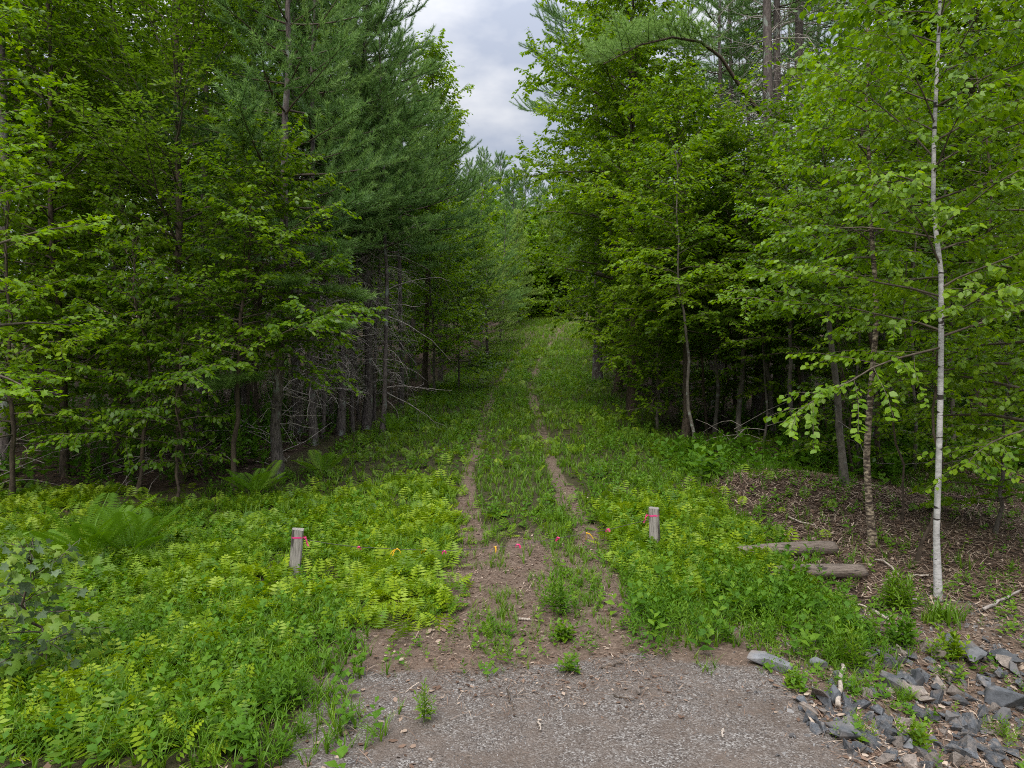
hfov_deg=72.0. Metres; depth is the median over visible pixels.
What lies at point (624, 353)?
maple sapling
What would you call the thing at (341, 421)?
pine tree
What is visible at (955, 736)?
rubble stone
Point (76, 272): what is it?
beech tree
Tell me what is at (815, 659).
rock
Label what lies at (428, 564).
fern bank
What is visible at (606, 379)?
maple sapling
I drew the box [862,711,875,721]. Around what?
rubble stone
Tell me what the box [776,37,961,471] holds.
slender tree
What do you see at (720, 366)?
tall pine
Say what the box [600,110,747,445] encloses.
maple sapling
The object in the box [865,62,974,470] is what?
slender tree
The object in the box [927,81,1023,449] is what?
slender tree
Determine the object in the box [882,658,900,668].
rubble stone
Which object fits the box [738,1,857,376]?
tall pine
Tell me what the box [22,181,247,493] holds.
beech sapling
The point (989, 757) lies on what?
rubble stone
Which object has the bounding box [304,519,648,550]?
wire cable
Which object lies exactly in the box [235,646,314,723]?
weed clump
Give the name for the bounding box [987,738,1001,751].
rubble stone
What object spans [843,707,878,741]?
weed clump
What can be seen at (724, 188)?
beech tree
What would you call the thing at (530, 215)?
maple tree
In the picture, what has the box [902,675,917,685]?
rubble stone
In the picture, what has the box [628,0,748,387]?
tall pine
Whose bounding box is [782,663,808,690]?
weed clump
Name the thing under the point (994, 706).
rubble stone
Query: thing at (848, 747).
rubble stone
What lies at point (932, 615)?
weed clump
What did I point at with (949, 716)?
rock
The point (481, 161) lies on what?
pine tree
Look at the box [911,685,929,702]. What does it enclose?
rubble stone
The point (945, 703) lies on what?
rubble stone
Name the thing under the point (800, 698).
rubble stone
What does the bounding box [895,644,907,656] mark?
rubble stone
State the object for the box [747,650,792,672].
flat stone
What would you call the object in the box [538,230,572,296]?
maple tree
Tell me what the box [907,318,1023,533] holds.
maple sapling
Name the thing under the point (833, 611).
weed clump
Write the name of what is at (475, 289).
pine tree
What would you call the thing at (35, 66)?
beech tree
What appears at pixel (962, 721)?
rubble stone
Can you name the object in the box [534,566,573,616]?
weed clump
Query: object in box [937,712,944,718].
rubble stone
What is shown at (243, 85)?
pine tree
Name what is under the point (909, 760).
rubble stone
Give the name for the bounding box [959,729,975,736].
rubble stone
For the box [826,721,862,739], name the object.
rock
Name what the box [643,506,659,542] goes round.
wooden post
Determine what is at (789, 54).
tall pine
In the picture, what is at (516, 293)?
pine tree
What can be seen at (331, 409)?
slender pine
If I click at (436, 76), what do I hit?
maple tree
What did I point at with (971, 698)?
rubble stone
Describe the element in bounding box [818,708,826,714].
rock
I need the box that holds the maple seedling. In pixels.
[0,531,114,688]
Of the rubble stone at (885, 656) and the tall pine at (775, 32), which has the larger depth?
the tall pine at (775, 32)
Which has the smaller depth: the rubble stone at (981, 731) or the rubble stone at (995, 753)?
the rubble stone at (995, 753)
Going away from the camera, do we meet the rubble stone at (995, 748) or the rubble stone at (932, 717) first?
the rubble stone at (995, 748)
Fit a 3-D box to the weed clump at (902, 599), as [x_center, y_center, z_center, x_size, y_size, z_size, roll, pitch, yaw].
[3.732,1.968,6.786,0.447,0.456,0.406,0,1,-14]
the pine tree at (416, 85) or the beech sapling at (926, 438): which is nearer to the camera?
the beech sapling at (926, 438)
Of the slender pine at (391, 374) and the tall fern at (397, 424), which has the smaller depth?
the tall fern at (397, 424)
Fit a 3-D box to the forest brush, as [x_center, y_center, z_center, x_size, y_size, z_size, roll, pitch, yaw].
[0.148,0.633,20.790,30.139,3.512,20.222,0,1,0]
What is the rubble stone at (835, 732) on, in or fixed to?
on the ground at (630, 738)
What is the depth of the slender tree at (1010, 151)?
12.72 m
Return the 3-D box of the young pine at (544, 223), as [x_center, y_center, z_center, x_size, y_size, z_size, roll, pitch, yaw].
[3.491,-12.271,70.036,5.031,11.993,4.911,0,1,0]
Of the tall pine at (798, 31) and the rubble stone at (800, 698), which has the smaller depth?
the rubble stone at (800, 698)
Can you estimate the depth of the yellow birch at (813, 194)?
8.86 m
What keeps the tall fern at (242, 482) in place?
on the ground at (630, 738)
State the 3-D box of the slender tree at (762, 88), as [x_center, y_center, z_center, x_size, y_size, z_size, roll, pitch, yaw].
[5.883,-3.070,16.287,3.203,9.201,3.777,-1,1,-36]
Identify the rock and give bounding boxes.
[809,656,828,668]
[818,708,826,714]
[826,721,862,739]
[828,684,840,699]
[878,670,904,692]
[903,738,914,749]
[910,669,924,685]
[930,645,946,660]
[945,712,958,723]
[960,639,977,649]
[965,647,986,661]
[984,685,1023,708]
[990,648,1023,663]
[992,707,1011,719]
[1009,661,1021,677]
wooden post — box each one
[289,528,308,575]
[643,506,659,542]
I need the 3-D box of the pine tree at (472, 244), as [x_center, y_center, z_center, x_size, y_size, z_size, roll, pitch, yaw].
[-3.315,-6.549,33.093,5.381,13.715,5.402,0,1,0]
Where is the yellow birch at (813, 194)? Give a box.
[762,0,996,546]
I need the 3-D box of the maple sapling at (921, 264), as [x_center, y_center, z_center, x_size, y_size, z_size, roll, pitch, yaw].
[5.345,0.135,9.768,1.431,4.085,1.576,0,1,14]
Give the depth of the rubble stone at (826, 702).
4.95 m
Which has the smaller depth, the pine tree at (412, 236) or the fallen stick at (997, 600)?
the fallen stick at (997, 600)
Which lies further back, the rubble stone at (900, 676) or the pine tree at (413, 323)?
the pine tree at (413, 323)
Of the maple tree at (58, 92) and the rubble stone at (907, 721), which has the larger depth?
the maple tree at (58, 92)
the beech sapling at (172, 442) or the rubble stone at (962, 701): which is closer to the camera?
the rubble stone at (962, 701)
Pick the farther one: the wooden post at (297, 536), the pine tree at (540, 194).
the pine tree at (540, 194)
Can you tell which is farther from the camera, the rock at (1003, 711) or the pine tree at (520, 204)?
the pine tree at (520, 204)
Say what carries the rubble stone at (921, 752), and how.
on the ground at (630, 738)
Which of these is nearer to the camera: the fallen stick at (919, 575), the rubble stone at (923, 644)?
the rubble stone at (923, 644)
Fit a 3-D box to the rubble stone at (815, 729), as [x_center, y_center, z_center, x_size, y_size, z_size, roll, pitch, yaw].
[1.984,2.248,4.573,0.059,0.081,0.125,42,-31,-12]
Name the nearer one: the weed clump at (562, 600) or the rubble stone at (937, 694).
the rubble stone at (937, 694)
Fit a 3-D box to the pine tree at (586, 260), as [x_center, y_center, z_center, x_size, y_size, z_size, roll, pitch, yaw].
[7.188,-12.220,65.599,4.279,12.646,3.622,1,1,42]
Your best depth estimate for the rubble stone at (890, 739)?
4.56 m
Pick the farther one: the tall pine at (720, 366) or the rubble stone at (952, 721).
the tall pine at (720, 366)
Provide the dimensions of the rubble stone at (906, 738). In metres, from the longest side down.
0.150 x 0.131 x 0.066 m
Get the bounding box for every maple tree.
[0,0,123,402]
[3,0,180,434]
[13,0,222,416]
[142,0,350,432]
[393,28,474,394]
[488,0,727,415]
[512,220,553,306]
[522,1,699,392]
[529,212,558,235]
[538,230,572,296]
[560,126,670,316]
[575,57,782,438]
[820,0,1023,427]
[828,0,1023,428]
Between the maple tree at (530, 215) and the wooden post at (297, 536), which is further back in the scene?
the maple tree at (530, 215)
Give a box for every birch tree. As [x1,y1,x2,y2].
[708,70,958,485]
[812,0,1023,492]
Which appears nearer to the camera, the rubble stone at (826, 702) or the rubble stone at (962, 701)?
the rubble stone at (826, 702)
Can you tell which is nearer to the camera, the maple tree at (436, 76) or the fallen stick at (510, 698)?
the fallen stick at (510, 698)
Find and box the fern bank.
[0,340,1023,767]
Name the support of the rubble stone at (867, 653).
on the ground at (630, 738)
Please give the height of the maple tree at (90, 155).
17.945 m
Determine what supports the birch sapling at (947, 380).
on the ground at (630, 738)
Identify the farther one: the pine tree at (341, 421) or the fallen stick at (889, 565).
the pine tree at (341, 421)
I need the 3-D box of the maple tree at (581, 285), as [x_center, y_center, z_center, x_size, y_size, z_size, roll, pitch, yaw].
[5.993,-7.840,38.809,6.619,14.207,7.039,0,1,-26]
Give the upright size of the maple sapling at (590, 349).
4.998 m
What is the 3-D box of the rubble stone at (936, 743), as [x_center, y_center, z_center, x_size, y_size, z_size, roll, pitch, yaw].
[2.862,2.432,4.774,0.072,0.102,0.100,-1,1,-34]
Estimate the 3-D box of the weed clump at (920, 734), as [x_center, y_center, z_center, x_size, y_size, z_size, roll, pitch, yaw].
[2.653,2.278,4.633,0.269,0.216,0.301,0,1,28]
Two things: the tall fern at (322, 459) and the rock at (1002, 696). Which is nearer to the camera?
the rock at (1002, 696)
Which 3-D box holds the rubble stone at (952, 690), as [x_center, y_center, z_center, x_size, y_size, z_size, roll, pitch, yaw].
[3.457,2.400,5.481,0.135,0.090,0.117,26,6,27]
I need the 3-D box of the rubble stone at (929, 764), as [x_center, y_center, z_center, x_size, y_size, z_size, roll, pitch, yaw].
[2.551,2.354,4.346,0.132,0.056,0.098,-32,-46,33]
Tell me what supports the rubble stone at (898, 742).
on the ground at (630, 738)
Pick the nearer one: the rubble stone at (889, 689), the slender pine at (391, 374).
the rubble stone at (889, 689)
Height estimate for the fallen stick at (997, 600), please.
0.062 m
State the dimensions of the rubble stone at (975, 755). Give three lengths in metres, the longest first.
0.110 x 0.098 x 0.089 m
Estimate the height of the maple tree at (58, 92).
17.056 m
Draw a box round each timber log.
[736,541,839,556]
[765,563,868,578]
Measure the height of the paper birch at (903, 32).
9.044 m
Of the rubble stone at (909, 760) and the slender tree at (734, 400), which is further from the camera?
the slender tree at (734, 400)
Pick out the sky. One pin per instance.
(485, 35)
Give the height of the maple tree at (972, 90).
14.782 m
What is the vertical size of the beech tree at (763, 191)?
7.391 m
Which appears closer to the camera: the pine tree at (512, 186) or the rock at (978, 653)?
the rock at (978, 653)
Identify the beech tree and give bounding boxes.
[0,0,194,476]
[0,0,222,466]
[108,99,390,491]
[639,88,856,439]
[711,96,925,453]
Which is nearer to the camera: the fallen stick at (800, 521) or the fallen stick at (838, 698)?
the fallen stick at (838, 698)
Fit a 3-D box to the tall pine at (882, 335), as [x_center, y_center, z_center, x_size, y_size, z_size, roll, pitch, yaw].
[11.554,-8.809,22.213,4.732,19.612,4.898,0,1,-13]
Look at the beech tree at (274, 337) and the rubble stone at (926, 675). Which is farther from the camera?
the beech tree at (274, 337)
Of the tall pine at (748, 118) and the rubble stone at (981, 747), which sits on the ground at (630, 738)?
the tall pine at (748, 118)
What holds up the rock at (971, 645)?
on the ground at (630, 738)
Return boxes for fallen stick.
[506,688,513,709]
[518,617,530,620]
[601,662,623,668]
[613,693,633,699]
[788,516,814,525]
[835,662,845,707]
[871,608,893,623]
[873,559,899,575]
[908,574,928,577]
[982,589,1021,610]
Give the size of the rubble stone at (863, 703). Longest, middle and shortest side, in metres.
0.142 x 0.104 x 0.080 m
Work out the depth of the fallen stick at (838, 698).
5.17 m
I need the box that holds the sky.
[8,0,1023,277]
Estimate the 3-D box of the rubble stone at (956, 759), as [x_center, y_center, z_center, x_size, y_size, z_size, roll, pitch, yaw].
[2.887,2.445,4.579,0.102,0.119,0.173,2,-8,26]
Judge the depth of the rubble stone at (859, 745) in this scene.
4.37 m
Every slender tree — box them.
[659,124,736,430]
[662,108,787,410]
[668,83,769,435]
[687,28,848,436]
[742,65,861,432]
[749,134,835,436]
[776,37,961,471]
[776,67,906,457]
[805,76,922,467]
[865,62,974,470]
[885,3,1023,463]
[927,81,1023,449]
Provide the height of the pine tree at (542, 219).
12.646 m
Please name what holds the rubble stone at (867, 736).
on the ground at (630, 738)
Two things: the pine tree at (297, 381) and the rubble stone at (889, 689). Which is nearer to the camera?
the rubble stone at (889, 689)
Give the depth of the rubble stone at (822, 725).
4.54 m
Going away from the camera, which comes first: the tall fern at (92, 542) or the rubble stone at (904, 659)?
the rubble stone at (904, 659)
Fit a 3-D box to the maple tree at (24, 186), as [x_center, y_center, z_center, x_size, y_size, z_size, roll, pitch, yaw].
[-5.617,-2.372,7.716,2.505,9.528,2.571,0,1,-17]
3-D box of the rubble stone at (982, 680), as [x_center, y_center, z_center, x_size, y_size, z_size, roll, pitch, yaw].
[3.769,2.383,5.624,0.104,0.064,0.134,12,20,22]
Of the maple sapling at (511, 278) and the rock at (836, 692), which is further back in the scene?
the maple sapling at (511, 278)
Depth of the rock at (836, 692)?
5.07 m
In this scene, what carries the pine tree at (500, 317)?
on the ground at (630, 738)
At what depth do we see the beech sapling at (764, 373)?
15.27 m
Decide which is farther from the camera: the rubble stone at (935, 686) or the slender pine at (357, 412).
the slender pine at (357, 412)
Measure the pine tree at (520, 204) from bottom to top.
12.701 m
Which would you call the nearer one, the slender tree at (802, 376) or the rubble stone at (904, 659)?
the rubble stone at (904, 659)
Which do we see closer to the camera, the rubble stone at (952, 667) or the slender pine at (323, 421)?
the rubble stone at (952, 667)
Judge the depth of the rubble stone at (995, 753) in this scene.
4.77 m
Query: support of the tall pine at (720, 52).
on the ground at (630, 738)
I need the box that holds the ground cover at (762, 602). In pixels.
[0,348,1023,767]
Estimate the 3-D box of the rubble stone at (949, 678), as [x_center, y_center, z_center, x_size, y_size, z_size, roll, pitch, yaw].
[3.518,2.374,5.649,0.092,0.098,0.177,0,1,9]
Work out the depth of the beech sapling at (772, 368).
17.43 m
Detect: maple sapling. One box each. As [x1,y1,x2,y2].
[388,169,487,393]
[442,182,520,367]
[488,241,530,317]
[492,239,536,318]
[574,287,610,332]
[579,312,643,358]
[584,222,704,396]
[595,318,667,386]
[596,204,735,430]
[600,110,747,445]
[602,281,674,373]
[655,220,798,420]
[851,251,968,522]
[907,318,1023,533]
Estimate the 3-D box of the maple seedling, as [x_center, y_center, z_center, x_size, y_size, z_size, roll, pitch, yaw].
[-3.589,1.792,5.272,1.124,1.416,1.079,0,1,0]
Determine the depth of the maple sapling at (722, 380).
19.16 m
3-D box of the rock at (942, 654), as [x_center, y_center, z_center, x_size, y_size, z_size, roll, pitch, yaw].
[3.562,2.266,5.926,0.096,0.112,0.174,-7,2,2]
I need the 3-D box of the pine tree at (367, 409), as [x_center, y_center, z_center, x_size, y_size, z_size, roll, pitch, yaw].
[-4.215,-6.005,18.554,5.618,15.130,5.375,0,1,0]
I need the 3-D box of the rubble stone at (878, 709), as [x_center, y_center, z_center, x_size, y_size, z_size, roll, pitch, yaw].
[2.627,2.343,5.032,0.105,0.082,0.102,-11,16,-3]
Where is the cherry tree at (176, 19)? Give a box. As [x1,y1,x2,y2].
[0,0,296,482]
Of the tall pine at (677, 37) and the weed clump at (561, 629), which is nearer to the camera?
the weed clump at (561, 629)
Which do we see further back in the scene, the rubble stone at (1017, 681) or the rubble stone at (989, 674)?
the rubble stone at (989, 674)
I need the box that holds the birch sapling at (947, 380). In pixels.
[892,269,1002,561]
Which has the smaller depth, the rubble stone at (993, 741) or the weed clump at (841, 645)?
the rubble stone at (993, 741)
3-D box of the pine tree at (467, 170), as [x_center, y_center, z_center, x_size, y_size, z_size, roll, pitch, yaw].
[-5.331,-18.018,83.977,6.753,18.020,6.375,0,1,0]
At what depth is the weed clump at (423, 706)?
4.72 m
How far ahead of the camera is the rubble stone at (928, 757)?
4.40 m
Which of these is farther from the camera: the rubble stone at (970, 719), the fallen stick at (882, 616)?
the fallen stick at (882, 616)
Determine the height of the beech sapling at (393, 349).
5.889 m
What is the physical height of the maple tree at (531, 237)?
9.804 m
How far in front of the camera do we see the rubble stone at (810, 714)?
4.68 m
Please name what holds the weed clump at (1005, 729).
on the ground at (630, 738)
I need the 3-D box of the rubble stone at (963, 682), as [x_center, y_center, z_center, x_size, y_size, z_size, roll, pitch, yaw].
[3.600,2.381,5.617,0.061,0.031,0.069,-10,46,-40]
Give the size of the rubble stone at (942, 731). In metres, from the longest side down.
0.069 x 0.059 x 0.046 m
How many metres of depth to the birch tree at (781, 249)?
11.02 m
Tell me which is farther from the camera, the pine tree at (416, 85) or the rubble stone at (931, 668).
the pine tree at (416, 85)
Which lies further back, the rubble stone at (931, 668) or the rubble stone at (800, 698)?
the rubble stone at (931, 668)
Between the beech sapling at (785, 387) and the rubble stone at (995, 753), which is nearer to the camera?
the rubble stone at (995, 753)
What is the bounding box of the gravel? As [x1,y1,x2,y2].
[277,591,1023,767]
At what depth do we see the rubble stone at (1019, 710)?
5.31 m
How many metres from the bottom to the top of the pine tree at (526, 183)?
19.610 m
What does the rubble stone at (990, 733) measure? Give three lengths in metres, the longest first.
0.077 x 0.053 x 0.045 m
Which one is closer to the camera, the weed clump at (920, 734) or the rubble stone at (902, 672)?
the weed clump at (920, 734)
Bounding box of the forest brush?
[0,360,1023,496]
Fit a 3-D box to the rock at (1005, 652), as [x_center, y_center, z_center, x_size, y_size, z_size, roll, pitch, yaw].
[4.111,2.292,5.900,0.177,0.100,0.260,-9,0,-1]
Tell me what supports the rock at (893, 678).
on the ground at (630, 738)
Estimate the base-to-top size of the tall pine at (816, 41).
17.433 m
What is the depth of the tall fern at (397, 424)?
17.61 m
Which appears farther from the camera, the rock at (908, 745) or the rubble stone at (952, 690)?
the rubble stone at (952, 690)
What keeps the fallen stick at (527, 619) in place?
on the ground at (630, 738)
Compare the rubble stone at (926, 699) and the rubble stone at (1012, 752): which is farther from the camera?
the rubble stone at (926, 699)
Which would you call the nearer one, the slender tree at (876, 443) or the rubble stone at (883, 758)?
the rubble stone at (883, 758)
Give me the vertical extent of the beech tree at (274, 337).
6.461 m
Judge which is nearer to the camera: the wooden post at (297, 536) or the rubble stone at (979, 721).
the rubble stone at (979, 721)
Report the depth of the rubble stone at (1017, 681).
5.57 m
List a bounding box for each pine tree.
[129,0,408,478]
[160,0,407,434]
[198,0,409,445]
[214,0,437,414]
[225,0,446,435]
[263,0,456,430]
[299,8,456,435]
[320,0,463,391]
[360,25,488,407]
[372,59,477,378]
[393,169,499,361]
[395,97,496,382]
[413,250,505,389]
[448,156,486,250]
[454,162,527,347]
[460,236,517,358]
[470,146,504,225]
[483,245,523,344]
[484,199,531,331]
[487,150,519,208]
[499,169,531,222]
[507,193,535,316]
[510,159,541,220]
[528,179,544,214]
[534,197,555,308]
[536,169,570,248]
[549,200,583,315]
[565,192,589,316]
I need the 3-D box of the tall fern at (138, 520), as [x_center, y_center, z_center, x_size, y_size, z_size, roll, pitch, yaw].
[-4.483,1.737,8.324,1.119,0.666,1.268,0,1,0]
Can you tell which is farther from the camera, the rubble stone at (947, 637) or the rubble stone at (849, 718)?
the rubble stone at (947, 637)
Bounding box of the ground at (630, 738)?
[0,278,1023,767]
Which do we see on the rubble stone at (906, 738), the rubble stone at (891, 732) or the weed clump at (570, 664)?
the rubble stone at (891, 732)
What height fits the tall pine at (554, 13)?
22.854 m
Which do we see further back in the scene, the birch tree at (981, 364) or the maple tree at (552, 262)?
the maple tree at (552, 262)
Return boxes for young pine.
[501,208,546,321]
[532,202,567,315]
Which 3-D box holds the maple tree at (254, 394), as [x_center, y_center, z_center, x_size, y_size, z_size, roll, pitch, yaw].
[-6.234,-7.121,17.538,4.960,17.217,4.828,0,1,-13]
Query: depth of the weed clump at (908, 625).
6.03 m
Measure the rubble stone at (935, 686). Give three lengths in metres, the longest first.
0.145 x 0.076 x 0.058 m
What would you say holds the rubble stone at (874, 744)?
on the gravel
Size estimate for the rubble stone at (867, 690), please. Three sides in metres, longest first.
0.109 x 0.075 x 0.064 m
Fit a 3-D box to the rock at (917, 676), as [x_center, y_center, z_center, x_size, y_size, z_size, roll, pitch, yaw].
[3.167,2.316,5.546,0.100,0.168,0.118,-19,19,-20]
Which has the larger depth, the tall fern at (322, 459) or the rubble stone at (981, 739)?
the tall fern at (322, 459)
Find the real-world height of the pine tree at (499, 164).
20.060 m
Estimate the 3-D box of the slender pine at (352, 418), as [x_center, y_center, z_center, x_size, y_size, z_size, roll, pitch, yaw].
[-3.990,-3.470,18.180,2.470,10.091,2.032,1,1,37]
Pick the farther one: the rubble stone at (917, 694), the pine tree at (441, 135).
the pine tree at (441, 135)
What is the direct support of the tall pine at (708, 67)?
on the ground at (630, 738)
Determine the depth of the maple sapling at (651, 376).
25.79 m
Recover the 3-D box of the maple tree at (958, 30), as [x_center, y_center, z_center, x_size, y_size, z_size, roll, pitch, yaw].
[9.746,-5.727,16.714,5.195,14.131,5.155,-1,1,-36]
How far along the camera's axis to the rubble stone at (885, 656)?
5.81 m
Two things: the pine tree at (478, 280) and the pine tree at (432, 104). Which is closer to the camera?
the pine tree at (432, 104)
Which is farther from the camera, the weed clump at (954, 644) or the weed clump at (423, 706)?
the weed clump at (954, 644)
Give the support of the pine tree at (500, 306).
on the ground at (630, 738)
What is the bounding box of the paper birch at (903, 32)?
[741,0,1023,597]
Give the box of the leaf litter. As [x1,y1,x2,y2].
[1,319,1023,767]
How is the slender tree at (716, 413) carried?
on the ground at (630, 738)
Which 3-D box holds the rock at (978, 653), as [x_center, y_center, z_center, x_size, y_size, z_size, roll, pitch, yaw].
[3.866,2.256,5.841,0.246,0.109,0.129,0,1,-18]
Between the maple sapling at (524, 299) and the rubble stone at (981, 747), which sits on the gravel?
the rubble stone at (981, 747)
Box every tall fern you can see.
[7,493,155,556]
[70,503,186,553]
[219,460,288,495]
[290,450,349,476]
[379,413,412,431]
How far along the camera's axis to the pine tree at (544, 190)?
85.19 m
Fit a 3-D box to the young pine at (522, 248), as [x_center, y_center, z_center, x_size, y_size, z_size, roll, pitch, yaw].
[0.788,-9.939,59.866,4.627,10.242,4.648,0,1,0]
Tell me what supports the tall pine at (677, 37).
on the ground at (630, 738)
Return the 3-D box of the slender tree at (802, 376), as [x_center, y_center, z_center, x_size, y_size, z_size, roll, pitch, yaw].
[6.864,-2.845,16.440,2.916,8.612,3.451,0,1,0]
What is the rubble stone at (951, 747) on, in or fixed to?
on the ground at (630, 738)
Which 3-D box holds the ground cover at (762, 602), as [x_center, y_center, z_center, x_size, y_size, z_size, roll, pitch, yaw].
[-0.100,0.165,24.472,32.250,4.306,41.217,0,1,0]
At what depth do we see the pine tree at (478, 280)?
40.08 m
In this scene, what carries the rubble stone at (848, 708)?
on the ground at (630, 738)
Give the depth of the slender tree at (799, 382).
15.64 m
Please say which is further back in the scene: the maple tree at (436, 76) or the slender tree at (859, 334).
the maple tree at (436, 76)
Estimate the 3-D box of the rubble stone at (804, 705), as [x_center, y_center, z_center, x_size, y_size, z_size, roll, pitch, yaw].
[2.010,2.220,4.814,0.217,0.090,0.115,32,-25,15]
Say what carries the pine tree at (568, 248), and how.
on the ground at (630, 738)
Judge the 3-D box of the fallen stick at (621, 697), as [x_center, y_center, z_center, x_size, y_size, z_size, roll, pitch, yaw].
[0.788,2.234,5.015,0.162,0.028,0.025,1,1,36]
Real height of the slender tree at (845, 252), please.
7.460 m
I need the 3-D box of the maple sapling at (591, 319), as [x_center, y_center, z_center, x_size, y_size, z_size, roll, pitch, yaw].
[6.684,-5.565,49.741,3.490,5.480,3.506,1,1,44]
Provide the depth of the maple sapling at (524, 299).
56.55 m
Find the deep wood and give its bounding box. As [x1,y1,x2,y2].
[0,0,1023,468]
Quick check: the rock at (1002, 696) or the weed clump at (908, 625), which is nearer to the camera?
the rock at (1002, 696)
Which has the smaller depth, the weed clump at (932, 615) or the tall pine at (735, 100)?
the weed clump at (932, 615)
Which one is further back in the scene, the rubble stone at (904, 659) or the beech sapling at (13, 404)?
the beech sapling at (13, 404)
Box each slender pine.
[288,78,372,437]
[298,95,360,427]
[319,52,402,432]
[329,140,391,419]
[347,102,414,423]
[372,218,413,396]
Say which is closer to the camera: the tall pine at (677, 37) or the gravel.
the gravel
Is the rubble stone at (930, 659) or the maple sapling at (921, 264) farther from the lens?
the maple sapling at (921, 264)
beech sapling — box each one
[0,160,120,494]
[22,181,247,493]
[119,320,238,499]
[315,259,415,372]
[690,233,832,426]
[708,226,787,440]
[734,222,914,433]
[779,303,925,471]
[842,107,1023,461]
[872,324,1012,492]
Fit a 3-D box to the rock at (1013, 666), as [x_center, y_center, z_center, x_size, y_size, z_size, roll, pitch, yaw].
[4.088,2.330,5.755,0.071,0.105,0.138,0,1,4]
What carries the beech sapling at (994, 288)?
on the ground at (630, 738)
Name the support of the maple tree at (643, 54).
on the ground at (630, 738)
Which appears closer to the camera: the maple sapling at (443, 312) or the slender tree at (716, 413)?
the slender tree at (716, 413)
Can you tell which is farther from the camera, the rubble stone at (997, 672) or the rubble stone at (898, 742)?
the rubble stone at (997, 672)
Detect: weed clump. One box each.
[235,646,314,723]
[412,677,436,722]
[484,509,508,515]
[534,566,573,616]
[550,618,576,644]
[554,651,581,673]
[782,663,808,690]
[822,598,854,622]
[826,616,882,672]
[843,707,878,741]
[875,565,919,613]
[877,679,920,702]
[879,607,917,648]
[894,714,937,752]
[914,589,973,629]
[925,625,971,663]
[979,713,1023,746]
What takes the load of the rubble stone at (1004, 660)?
on the ground at (630, 738)
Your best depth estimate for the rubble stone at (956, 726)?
5.03 m
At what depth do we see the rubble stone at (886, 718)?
4.83 m
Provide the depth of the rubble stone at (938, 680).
5.53 m
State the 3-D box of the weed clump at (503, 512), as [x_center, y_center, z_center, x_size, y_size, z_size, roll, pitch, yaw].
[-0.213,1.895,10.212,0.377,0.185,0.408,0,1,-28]
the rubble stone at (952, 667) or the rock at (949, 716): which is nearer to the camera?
the rock at (949, 716)
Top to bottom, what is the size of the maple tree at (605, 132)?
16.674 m
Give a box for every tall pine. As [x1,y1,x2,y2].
[509,0,654,380]
[576,0,835,419]
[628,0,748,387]
[659,0,788,405]
[676,0,793,397]
[690,0,829,412]
[695,0,787,376]
[705,0,796,386]
[710,0,819,377]
[723,0,862,411]
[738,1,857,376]
[755,0,858,387]
[780,0,885,403]
[791,0,919,405]
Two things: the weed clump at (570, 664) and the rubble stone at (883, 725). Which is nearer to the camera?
the rubble stone at (883, 725)
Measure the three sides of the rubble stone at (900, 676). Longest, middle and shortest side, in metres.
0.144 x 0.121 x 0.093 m
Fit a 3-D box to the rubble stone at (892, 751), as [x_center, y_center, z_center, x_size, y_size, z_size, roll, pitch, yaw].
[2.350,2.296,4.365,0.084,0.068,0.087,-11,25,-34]
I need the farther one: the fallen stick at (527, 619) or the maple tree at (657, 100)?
the maple tree at (657, 100)
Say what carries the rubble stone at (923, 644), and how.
on the ground at (630, 738)
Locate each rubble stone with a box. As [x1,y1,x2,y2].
[796,695,806,702]
[798,701,818,717]
[803,708,818,722]
[809,721,829,734]
[811,688,833,705]
[816,691,832,709]
[816,720,825,735]
[825,707,837,715]
[829,728,838,738]
[839,714,855,725]
[841,693,851,705]
[842,704,857,716]
[843,738,854,753]
[852,699,870,709]
[852,741,871,752]
[858,647,873,659]
[858,728,875,744]
[861,687,869,698]
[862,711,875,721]
[866,739,881,750]
[869,704,884,714]
[874,715,892,727]
[875,648,895,660]
[875,753,895,763]
[878,720,890,731]
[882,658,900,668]
[882,748,897,760]
[883,728,897,737]
[884,735,896,743]
[885,687,894,696]
[892,736,903,749]
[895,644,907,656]
[896,674,911,678]
[896,718,912,727]
[896,732,909,742]
[897,656,907,663]
[897,667,906,673]
[899,754,917,767]
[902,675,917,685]
[902,680,921,696]
[906,652,917,658]
[910,705,928,718]
[910,746,927,758]
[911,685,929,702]
[916,696,936,701]
[918,637,933,649]
[920,761,933,767]
[921,669,930,683]
[923,656,936,663]
[923,751,942,767]
[924,708,940,723]
[927,665,934,672]
[929,735,941,748]
[930,683,940,689]
[930,689,943,704]
[932,673,947,693]
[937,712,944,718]
[938,728,946,735]
[941,633,952,645]
[941,701,950,705]
[942,672,955,681]
[945,742,971,757]
[946,684,964,697]
[946,710,964,728]
[948,751,965,767]
[949,665,958,671]
[950,721,962,730]
[951,694,970,705]
[952,712,967,728]
[952,733,961,738]
[958,734,976,752]
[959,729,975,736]
[960,679,966,686]
[961,712,977,735]
[963,691,978,701]
[963,755,972,763]
[964,747,979,759]
[975,737,984,742]
[976,673,990,686]
[977,704,989,723]
[977,718,982,732]
[977,743,988,751]
[979,728,986,734]
[983,671,994,677]
[983,750,1007,759]
[983,752,1004,767]
[987,729,997,735]
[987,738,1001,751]
[989,702,998,713]
[991,744,1005,754]
[993,667,1006,677]
[995,654,1016,668]
[1000,747,1019,757]
[1015,679,1023,689]
[1015,707,1023,713]

